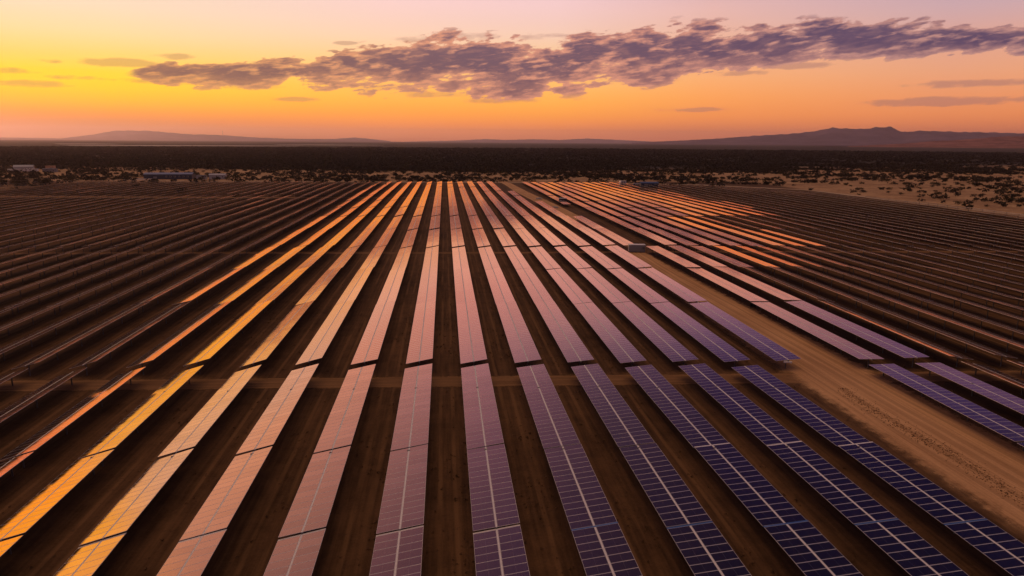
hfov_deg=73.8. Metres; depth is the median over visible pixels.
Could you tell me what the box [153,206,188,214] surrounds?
solar table
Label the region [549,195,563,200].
solar table
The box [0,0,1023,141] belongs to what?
sky
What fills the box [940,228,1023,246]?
solar table
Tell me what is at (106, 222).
solar table
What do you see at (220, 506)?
solar table
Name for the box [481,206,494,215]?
solar table
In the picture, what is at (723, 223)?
solar table
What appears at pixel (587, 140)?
distant hills
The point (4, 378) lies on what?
solar table
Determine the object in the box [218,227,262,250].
solar table
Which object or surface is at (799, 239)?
solar table
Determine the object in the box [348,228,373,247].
solar table
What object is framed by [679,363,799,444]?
solar table
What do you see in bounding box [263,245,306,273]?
solar table
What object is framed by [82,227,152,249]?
solar table
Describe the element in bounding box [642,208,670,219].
solar table
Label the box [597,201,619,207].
solar table
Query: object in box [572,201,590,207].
solar table
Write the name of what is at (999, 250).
solar table
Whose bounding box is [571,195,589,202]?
solar table
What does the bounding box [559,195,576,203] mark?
solar table
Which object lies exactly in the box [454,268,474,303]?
solar table
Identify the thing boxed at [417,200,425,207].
solar table
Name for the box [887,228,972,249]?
solar table
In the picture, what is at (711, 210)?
solar table
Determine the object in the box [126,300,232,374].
solar table
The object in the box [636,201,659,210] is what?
solar table
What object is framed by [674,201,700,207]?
solar table
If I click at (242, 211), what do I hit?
solar table
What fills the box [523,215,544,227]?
solar table
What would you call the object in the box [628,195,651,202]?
solar table
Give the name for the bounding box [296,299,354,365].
solar table
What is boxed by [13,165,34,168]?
farmhouse
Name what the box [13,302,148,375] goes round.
solar table
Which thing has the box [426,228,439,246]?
solar table
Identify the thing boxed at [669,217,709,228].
solar table
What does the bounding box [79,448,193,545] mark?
solar table
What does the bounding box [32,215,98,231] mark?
solar table
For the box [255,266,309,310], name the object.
solar table
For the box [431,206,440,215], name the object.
solar table
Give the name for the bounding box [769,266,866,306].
solar table
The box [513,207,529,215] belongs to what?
solar table
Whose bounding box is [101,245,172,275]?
solar table
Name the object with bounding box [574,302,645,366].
solar table
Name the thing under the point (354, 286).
solar table
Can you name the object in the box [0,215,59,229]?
solar table
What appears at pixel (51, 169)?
farm shed
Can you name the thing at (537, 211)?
solar table
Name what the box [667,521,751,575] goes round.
solar table
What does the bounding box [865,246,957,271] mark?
solar table
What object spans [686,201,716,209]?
solar table
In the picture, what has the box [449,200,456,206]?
solar table
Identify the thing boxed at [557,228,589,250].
solar table
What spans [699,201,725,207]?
solar table
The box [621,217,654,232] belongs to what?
solar table
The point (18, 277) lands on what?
solar table
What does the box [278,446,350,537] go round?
solar table
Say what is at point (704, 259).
solar table
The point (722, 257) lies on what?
solar table
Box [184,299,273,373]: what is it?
solar table
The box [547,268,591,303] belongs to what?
solar table
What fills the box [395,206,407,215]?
solar table
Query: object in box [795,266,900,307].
solar table
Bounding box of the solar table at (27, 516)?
[0,449,113,553]
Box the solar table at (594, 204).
[583,201,605,208]
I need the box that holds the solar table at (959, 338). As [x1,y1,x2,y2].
[853,299,1015,366]
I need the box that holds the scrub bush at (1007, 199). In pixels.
[1001,195,1014,201]
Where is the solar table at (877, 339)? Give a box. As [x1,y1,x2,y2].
[785,300,928,366]
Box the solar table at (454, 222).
[450,215,460,228]
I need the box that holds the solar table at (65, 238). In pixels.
[29,228,105,250]
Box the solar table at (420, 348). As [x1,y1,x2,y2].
[406,300,435,365]
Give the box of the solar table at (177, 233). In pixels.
[135,227,195,251]
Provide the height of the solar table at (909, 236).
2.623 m
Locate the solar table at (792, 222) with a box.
[764,216,820,231]
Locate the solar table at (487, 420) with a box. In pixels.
[461,363,503,449]
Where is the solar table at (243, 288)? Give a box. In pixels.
[214,267,276,311]
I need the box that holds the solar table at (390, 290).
[377,267,405,303]
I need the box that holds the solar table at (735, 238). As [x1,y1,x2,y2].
[704,229,762,249]
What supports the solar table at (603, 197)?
on the ground
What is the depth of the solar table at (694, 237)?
264.76 m
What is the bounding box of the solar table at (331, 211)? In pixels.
[322,207,340,218]
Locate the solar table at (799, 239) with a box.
[760,229,825,246]
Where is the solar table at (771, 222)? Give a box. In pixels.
[746,216,799,231]
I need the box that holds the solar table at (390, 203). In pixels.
[384,200,395,207]
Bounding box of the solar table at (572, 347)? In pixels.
[535,301,593,365]
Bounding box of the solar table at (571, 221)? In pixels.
[559,215,585,227]
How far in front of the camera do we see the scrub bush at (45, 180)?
570.22 m
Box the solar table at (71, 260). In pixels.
[36,246,117,275]
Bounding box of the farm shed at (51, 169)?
[42,168,57,171]
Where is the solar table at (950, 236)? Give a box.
[902,227,995,249]
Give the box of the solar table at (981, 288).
[898,266,1022,305]
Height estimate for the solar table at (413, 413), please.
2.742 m
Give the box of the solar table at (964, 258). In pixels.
[910,246,1009,270]
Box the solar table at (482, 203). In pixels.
[478,200,487,206]
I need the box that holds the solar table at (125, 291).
[90,267,179,311]
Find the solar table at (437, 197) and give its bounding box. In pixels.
[434,194,440,200]
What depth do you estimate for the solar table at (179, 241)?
253.88 m
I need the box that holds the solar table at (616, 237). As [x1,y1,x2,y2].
[594,228,633,247]
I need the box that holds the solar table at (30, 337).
[0,303,105,360]
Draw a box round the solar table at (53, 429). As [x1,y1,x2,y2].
[0,367,144,467]
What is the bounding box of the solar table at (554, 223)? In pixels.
[540,216,565,228]
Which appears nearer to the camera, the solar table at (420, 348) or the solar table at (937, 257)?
the solar table at (420, 348)
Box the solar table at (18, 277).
[0,269,47,289]
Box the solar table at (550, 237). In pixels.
[535,228,565,246]
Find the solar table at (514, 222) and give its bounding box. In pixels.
[504,215,524,228]
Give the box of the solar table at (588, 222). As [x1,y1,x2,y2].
[573,216,603,227]
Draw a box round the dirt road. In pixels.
[497,180,1023,530]
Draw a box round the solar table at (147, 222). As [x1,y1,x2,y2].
[121,215,173,230]
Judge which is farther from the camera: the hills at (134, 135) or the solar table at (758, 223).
the hills at (134, 135)
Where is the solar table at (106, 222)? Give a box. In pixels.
[77,215,135,229]
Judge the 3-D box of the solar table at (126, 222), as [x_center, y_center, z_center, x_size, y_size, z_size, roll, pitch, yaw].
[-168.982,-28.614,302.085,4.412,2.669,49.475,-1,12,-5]
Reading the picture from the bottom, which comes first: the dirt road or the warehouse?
the dirt road
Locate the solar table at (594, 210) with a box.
[586,208,609,215]
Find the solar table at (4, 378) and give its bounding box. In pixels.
[0,368,28,385]
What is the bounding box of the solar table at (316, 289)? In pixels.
[296,267,341,310]
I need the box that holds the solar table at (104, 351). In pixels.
[69,301,190,374]
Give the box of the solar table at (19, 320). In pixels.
[0,303,64,334]
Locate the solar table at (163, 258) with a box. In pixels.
[134,245,197,275]
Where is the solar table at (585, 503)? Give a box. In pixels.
[544,444,616,529]
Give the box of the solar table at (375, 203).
[369,200,380,206]
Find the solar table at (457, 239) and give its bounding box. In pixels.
[451,228,463,246]
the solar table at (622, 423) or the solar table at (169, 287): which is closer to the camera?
the solar table at (622, 423)
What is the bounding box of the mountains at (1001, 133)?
[974,132,1023,134]
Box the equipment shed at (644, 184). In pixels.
[639,182,657,186]
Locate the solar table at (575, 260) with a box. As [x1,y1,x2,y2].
[554,246,590,268]
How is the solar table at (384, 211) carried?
on the ground
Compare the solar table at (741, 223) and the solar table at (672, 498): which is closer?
the solar table at (672, 498)
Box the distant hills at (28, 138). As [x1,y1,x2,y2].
[0,137,59,139]
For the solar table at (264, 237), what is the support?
on the ground
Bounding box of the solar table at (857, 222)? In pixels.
[826,216,890,232]
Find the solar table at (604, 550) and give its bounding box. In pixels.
[571,522,642,575]
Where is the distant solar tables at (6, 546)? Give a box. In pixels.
[0,180,1023,556]
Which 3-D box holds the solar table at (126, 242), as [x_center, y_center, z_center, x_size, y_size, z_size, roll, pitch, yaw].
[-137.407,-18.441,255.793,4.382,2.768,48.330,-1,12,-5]
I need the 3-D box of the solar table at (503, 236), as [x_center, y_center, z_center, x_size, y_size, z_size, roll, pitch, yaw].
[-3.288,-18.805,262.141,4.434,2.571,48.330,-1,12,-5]
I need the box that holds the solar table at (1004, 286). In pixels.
[924,266,1023,297]
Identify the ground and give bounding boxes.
[0,139,1023,575]
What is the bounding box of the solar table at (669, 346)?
[612,302,697,364]
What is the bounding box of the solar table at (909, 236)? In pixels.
[869,228,952,245]
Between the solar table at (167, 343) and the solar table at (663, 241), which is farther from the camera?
the solar table at (663, 241)
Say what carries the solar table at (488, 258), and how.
on the ground
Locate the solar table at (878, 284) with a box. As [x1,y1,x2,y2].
[820,266,931,307]
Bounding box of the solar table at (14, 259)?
[0,247,61,264]
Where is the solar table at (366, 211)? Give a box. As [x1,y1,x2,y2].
[359,206,374,218]
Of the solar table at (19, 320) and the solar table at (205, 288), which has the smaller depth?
the solar table at (19, 320)
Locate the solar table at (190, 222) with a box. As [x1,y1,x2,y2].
[167,215,212,232]
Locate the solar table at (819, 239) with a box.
[776,228,846,249]
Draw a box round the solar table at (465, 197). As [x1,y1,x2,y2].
[462,195,469,200]
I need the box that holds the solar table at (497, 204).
[492,201,504,207]
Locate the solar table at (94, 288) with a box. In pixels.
[49,267,146,311]
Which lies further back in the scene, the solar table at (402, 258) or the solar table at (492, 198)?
the solar table at (492, 198)
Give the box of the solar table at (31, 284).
[0,268,80,296]
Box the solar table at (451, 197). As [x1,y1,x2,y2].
[448,195,455,200]
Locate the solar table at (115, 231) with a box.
[56,228,127,249]
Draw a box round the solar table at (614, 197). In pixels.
[605,195,626,203]
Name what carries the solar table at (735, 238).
on the ground
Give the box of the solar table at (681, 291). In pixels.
[637,267,706,308]
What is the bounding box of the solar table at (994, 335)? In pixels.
[884,298,1023,351]
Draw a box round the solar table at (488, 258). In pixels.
[478,246,499,269]
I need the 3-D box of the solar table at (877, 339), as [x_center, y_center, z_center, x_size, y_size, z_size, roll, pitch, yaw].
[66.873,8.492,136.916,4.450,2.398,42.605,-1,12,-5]
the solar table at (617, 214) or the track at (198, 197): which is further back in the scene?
the track at (198, 197)
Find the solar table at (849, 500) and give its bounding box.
[766,441,896,523]
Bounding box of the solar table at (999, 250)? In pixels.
[975,246,1023,259]
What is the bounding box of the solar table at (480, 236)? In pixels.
[472,228,489,246]
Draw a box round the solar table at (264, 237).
[244,227,285,246]
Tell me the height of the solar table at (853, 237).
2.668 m
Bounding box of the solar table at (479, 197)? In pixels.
[475,195,483,200]
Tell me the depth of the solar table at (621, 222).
309.96 m
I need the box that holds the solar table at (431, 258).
[422,246,438,269]
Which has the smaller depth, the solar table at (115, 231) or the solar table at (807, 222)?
the solar table at (115, 231)
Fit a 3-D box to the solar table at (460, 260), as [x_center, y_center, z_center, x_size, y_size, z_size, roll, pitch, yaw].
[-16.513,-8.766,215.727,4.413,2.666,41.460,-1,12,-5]
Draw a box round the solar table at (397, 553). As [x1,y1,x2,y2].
[369,525,423,575]
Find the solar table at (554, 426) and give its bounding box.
[517,364,579,448]
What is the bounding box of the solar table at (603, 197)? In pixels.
[594,195,614,200]
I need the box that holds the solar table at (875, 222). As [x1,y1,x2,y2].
[841,216,905,230]
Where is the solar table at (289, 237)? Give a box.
[270,227,308,250]
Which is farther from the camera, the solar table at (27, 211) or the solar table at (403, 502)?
the solar table at (27, 211)
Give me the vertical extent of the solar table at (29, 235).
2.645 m
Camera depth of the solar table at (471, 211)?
353.93 m
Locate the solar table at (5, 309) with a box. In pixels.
[0,304,23,314]
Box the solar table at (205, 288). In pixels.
[173,266,245,311]
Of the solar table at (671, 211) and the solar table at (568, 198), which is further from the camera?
the solar table at (568, 198)
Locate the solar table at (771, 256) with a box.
[735,245,805,273]
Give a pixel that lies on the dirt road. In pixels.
(825, 372)
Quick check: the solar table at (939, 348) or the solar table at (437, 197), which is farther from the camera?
the solar table at (437, 197)
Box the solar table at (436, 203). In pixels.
[433,199,440,206]
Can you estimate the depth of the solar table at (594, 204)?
401.41 m
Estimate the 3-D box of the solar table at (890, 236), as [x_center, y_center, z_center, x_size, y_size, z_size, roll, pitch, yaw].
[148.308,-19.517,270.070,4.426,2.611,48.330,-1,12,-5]
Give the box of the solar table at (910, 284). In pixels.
[848,266,963,307]
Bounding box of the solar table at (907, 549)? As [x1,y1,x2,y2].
[854,518,968,575]
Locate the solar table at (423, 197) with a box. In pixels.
[420,194,427,200]
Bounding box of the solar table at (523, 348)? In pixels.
[496,301,540,365]
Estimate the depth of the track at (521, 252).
235.76 m
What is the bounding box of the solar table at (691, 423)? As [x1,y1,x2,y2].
[625,365,728,447]
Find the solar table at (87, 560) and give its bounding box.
[53,533,125,575]
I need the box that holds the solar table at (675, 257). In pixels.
[646,246,699,272]
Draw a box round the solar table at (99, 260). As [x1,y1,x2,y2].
[70,245,145,275]
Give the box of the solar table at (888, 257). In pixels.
[845,246,928,271]
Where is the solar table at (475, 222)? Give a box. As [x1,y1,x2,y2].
[468,215,482,228]
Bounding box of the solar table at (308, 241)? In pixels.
[297,228,329,250]
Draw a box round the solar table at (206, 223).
[188,214,233,230]
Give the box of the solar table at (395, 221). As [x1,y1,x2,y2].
[386,215,402,229]
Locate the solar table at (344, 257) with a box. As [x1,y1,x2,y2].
[328,246,359,269]
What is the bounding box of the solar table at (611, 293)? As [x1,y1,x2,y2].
[577,268,629,302]
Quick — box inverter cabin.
[628,244,644,252]
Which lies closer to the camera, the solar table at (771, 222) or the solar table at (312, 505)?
the solar table at (312, 505)
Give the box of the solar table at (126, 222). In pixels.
[98,215,153,232]
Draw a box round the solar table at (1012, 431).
[870,364,1023,450]
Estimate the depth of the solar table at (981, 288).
177.18 m
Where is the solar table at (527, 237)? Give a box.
[515,228,539,246]
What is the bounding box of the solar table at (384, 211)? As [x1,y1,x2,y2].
[377,206,391,215]
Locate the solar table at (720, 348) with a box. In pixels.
[651,302,749,366]
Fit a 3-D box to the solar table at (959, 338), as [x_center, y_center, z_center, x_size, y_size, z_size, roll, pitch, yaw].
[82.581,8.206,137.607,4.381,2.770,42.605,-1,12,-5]
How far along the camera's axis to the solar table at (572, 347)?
129.15 m
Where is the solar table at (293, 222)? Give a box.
[280,215,308,232]
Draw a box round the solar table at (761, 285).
[714,267,800,308]
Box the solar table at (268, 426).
[236,364,318,453]
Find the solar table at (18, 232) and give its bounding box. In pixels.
[0,228,38,238]
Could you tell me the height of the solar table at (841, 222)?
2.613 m
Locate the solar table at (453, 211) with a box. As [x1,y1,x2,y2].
[449,206,458,215]
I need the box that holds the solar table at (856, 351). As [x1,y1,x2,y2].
[751,302,883,367]
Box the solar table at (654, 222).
[637,217,672,232]
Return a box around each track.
[0,196,443,197]
[0,251,1023,254]
[0,370,1023,391]
[4,178,1023,215]
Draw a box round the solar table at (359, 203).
[351,200,366,207]
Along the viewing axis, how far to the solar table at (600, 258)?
214.50 m
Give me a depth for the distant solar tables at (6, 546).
444.07 m
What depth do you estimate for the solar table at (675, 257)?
215.06 m
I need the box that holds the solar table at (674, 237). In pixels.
[648,228,697,249]
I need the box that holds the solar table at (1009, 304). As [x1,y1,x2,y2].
[983,298,1023,316]
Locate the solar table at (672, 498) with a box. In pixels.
[619,443,710,526]
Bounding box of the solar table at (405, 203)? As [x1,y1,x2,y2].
[401,199,411,206]
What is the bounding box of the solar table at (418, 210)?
[413,206,423,215]
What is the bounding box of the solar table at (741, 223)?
[715,216,763,232]
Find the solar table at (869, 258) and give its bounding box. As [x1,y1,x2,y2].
[824,246,906,272]
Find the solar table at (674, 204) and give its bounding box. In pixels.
[661,201,686,206]
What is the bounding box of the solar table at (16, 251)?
[0,247,33,256]
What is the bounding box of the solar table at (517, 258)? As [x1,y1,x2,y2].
[504,246,530,268]
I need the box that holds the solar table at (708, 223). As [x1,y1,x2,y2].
[682,216,728,230]
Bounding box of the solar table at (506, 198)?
[501,195,512,200]
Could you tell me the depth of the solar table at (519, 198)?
441.67 m
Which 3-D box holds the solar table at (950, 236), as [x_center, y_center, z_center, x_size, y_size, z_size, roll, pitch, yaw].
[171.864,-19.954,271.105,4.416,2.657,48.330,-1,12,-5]
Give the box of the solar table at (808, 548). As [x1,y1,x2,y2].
[763,520,862,575]
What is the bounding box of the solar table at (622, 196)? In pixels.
[617,195,639,201]
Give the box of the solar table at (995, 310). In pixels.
[953,298,1023,327]
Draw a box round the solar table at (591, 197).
[582,195,601,203]
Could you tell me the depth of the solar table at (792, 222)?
311.20 m
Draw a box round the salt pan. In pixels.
[72,145,234,145]
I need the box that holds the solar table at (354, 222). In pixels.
[343,215,365,230]
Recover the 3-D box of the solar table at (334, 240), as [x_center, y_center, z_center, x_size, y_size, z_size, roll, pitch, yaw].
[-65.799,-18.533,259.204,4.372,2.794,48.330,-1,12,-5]
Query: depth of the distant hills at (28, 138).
38401.96 m
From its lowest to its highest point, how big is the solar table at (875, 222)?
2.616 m
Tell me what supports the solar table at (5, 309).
on the ground
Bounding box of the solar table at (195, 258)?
[167,245,225,274]
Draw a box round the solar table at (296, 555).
[263,528,325,575]
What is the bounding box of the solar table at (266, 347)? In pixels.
[240,300,313,373]
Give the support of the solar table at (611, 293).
on the ground
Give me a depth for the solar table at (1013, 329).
143.27 m
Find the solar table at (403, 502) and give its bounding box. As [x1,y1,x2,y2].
[376,444,427,533]
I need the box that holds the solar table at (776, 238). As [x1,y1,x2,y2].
[742,229,804,249]
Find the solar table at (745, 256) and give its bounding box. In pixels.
[713,245,779,272]
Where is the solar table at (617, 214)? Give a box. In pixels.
[600,208,624,219]
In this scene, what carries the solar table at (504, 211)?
on the ground
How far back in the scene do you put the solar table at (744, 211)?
361.24 m
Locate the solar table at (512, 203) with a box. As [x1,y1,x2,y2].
[506,201,519,206]
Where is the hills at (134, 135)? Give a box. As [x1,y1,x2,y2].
[52,130,389,141]
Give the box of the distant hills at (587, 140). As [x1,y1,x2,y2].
[414,138,650,142]
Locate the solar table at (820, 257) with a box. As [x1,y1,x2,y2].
[778,245,853,273]
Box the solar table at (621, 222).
[604,216,636,228]
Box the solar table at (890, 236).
[849,228,933,245]
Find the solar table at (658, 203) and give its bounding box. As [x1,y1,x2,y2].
[648,201,672,208]
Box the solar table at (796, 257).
[759,246,829,273]
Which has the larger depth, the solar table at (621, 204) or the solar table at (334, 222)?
the solar table at (621, 204)
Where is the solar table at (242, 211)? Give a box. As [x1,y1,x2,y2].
[227,206,257,216]
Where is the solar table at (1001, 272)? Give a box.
[978,267,1023,278]
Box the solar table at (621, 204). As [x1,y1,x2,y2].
[610,201,631,206]
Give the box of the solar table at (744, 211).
[726,207,761,215]
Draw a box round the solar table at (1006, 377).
[961,361,1023,395]
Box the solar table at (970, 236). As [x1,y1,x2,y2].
[919,227,1017,249]
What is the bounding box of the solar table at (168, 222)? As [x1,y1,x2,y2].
[143,215,192,232]
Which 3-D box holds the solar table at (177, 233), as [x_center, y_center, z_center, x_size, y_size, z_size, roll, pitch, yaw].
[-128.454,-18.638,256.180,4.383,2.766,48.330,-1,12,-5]
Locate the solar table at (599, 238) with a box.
[578,227,614,250]
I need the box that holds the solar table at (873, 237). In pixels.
[832,228,912,248]
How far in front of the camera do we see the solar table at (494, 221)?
306.75 m
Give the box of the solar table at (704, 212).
[683,207,719,217]
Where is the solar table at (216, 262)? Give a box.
[199,245,250,274]
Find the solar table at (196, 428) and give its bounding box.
[158,365,260,464]
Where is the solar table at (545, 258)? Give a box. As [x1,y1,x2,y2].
[530,246,560,268]
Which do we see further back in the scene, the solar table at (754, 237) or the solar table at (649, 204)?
the solar table at (649, 204)
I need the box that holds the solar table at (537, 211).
[530,207,547,217]
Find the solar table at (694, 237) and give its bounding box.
[666,228,718,249]
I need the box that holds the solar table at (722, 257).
[692,246,751,273]
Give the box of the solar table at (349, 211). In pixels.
[339,207,357,216]
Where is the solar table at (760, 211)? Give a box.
[739,207,780,219]
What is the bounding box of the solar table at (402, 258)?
[391,246,411,269]
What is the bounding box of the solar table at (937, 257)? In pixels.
[889,246,983,271]
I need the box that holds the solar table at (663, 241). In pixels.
[630,228,675,246]
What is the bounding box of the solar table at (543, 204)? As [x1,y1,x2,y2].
[535,201,550,207]
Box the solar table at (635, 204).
[622,201,647,210]
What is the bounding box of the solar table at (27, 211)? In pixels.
[0,207,51,217]
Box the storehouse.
[209,174,226,178]
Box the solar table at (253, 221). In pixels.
[236,215,269,232]
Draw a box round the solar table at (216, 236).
[192,227,239,247]
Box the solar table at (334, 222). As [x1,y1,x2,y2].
[321,216,345,230]
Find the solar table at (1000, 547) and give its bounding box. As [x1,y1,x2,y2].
[944,518,1023,575]
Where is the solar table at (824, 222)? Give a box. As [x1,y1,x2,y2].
[791,215,855,230]
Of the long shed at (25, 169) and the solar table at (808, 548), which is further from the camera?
the long shed at (25, 169)
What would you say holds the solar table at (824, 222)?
on the ground
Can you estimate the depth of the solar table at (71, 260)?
206.54 m
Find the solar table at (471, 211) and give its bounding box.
[465,206,476,215]
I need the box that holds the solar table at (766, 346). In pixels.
[689,301,800,368]
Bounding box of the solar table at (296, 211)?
[283,207,306,216]
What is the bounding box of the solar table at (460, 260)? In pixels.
[452,246,468,269]
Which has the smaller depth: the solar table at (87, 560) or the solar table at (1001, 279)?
the solar table at (87, 560)
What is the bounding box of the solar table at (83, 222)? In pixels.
[55,215,117,232]
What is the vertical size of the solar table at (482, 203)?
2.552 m
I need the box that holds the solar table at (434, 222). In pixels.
[429,215,439,228]
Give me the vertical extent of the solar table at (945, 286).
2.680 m
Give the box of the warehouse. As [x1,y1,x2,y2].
[143,172,195,178]
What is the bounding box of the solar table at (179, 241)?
[163,227,218,250]
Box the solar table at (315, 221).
[300,215,327,232]
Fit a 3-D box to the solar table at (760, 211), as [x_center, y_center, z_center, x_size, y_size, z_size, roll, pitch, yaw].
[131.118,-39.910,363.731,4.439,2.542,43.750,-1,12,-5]
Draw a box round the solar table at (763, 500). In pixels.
[694,443,805,525]
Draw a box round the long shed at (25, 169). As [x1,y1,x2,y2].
[7,169,38,170]
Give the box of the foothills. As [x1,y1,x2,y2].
[817,136,1023,147]
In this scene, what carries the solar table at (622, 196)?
on the ground
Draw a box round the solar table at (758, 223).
[731,216,782,232]
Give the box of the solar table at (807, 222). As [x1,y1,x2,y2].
[775,215,838,229]
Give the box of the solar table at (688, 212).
[671,208,702,219]
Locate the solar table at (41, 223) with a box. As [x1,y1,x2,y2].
[7,215,80,230]
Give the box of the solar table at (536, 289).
[516,268,552,302]
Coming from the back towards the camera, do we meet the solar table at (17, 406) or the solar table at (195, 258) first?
the solar table at (195, 258)
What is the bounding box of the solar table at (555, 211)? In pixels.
[546,207,564,219]
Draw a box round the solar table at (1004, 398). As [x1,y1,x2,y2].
[915,362,1023,420]
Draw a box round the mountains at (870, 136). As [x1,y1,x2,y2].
[632,126,1023,144]
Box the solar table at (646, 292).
[607,268,668,302]
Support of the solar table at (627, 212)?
on the ground
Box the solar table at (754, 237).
[721,228,784,248]
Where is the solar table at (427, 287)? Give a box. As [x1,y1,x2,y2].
[416,267,437,303]
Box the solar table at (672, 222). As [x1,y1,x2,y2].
[651,216,693,230]
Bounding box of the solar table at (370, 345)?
[351,300,395,365]
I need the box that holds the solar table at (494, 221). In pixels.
[487,215,502,228]
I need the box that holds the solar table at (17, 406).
[0,367,86,421]
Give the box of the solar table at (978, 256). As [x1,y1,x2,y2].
[931,246,1023,266]
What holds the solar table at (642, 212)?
on the ground
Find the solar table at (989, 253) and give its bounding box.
[955,246,1023,261]
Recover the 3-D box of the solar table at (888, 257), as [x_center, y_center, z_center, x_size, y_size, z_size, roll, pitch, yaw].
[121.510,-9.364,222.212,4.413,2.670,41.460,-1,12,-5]
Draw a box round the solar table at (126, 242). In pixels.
[110,227,174,249]
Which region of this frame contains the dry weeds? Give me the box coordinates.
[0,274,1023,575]
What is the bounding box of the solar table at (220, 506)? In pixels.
[179,446,272,540]
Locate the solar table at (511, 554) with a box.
[473,524,529,575]
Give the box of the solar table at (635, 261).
[605,245,650,273]
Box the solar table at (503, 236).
[494,228,514,245]
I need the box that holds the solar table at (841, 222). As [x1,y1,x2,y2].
[807,215,870,231]
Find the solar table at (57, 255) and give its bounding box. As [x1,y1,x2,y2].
[3,246,89,275]
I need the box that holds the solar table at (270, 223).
[257,215,289,232]
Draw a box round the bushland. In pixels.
[0,145,1023,208]
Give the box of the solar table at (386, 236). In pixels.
[374,228,395,247]
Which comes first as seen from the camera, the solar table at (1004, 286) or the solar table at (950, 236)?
the solar table at (1004, 286)
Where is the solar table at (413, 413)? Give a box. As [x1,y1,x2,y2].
[391,364,431,450]
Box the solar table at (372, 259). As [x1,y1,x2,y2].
[360,246,385,268]
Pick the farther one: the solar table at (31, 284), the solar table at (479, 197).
the solar table at (479, 197)
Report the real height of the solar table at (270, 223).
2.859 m
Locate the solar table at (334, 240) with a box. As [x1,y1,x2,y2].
[323,228,351,247]
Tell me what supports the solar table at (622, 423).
on the ground
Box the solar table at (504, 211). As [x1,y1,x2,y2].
[498,207,511,215]
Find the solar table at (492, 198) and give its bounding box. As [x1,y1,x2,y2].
[488,195,498,200]
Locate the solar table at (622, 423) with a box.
[571,364,653,446]
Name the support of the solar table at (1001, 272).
on the ground
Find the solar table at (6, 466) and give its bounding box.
[0,452,32,476]
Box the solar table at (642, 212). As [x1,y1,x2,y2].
[629,208,656,215]
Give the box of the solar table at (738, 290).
[688,268,766,308]
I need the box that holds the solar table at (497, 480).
[467,444,519,534]
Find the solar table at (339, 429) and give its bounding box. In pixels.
[314,364,375,452]
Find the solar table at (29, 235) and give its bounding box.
[0,228,61,244]
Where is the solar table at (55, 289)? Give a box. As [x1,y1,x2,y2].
[4,268,114,312]
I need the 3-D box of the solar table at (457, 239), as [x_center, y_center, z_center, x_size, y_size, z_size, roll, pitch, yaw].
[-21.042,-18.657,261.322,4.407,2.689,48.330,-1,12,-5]
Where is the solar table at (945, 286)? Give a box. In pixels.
[872,266,993,305]
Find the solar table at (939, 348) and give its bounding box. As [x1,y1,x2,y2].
[819,300,972,366]
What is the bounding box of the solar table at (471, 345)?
[456,301,486,365]
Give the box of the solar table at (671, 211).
[656,207,688,217]
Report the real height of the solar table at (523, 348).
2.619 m
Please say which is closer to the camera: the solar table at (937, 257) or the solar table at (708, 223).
the solar table at (937, 257)
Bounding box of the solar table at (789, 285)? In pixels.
[741,266,833,307]
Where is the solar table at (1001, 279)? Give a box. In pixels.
[951,267,1023,284]
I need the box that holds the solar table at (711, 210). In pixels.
[697,207,734,218]
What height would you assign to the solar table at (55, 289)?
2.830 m
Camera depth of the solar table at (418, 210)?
352.72 m
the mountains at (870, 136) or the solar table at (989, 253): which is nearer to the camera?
the solar table at (989, 253)
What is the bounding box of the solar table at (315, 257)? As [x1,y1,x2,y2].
[295,245,332,274]
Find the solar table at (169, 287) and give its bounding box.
[131,267,211,311]
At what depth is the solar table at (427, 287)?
170.91 m
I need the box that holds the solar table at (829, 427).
[731,365,869,454]
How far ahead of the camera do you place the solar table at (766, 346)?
130.59 m
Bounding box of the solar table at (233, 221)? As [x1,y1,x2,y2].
[212,215,250,230]
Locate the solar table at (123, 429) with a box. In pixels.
[78,365,203,465]
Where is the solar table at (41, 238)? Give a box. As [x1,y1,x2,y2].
[1,228,83,251]
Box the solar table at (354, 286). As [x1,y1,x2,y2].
[336,266,373,303]
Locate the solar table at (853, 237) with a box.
[813,228,889,249]
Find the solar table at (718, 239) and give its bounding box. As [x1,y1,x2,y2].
[687,229,739,247]
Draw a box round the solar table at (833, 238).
[797,229,867,249]
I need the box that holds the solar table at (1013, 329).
[919,299,1023,338]
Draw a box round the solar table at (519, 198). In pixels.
[514,196,526,200]
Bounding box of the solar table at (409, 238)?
[400,228,417,247]
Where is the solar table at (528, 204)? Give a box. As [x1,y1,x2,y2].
[520,201,534,207]
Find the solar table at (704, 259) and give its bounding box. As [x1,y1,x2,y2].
[670,246,727,273]
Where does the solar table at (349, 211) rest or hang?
on the ground
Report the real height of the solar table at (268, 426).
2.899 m
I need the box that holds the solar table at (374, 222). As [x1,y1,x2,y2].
[365,215,384,229]
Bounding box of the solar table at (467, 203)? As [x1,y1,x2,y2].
[463,200,472,206]
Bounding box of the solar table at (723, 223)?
[699,216,745,231]
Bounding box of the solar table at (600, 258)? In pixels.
[580,246,621,268]
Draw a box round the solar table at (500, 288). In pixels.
[485,268,514,303]
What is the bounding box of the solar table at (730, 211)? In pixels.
[711,207,749,215]
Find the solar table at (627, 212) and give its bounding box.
[614,208,640,216]
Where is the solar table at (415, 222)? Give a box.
[408,215,421,229]
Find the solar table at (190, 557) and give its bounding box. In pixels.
[156,529,226,575]
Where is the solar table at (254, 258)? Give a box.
[232,245,278,274]
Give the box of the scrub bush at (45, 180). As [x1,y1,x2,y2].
[39,176,52,183]
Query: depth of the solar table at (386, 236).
256.54 m
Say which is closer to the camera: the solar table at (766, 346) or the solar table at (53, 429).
the solar table at (53, 429)
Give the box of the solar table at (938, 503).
[838,442,984,533]
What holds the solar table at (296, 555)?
on the ground
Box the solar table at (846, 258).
[802,246,877,271]
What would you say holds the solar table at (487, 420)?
on the ground
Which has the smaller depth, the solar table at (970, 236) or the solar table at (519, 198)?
the solar table at (970, 236)

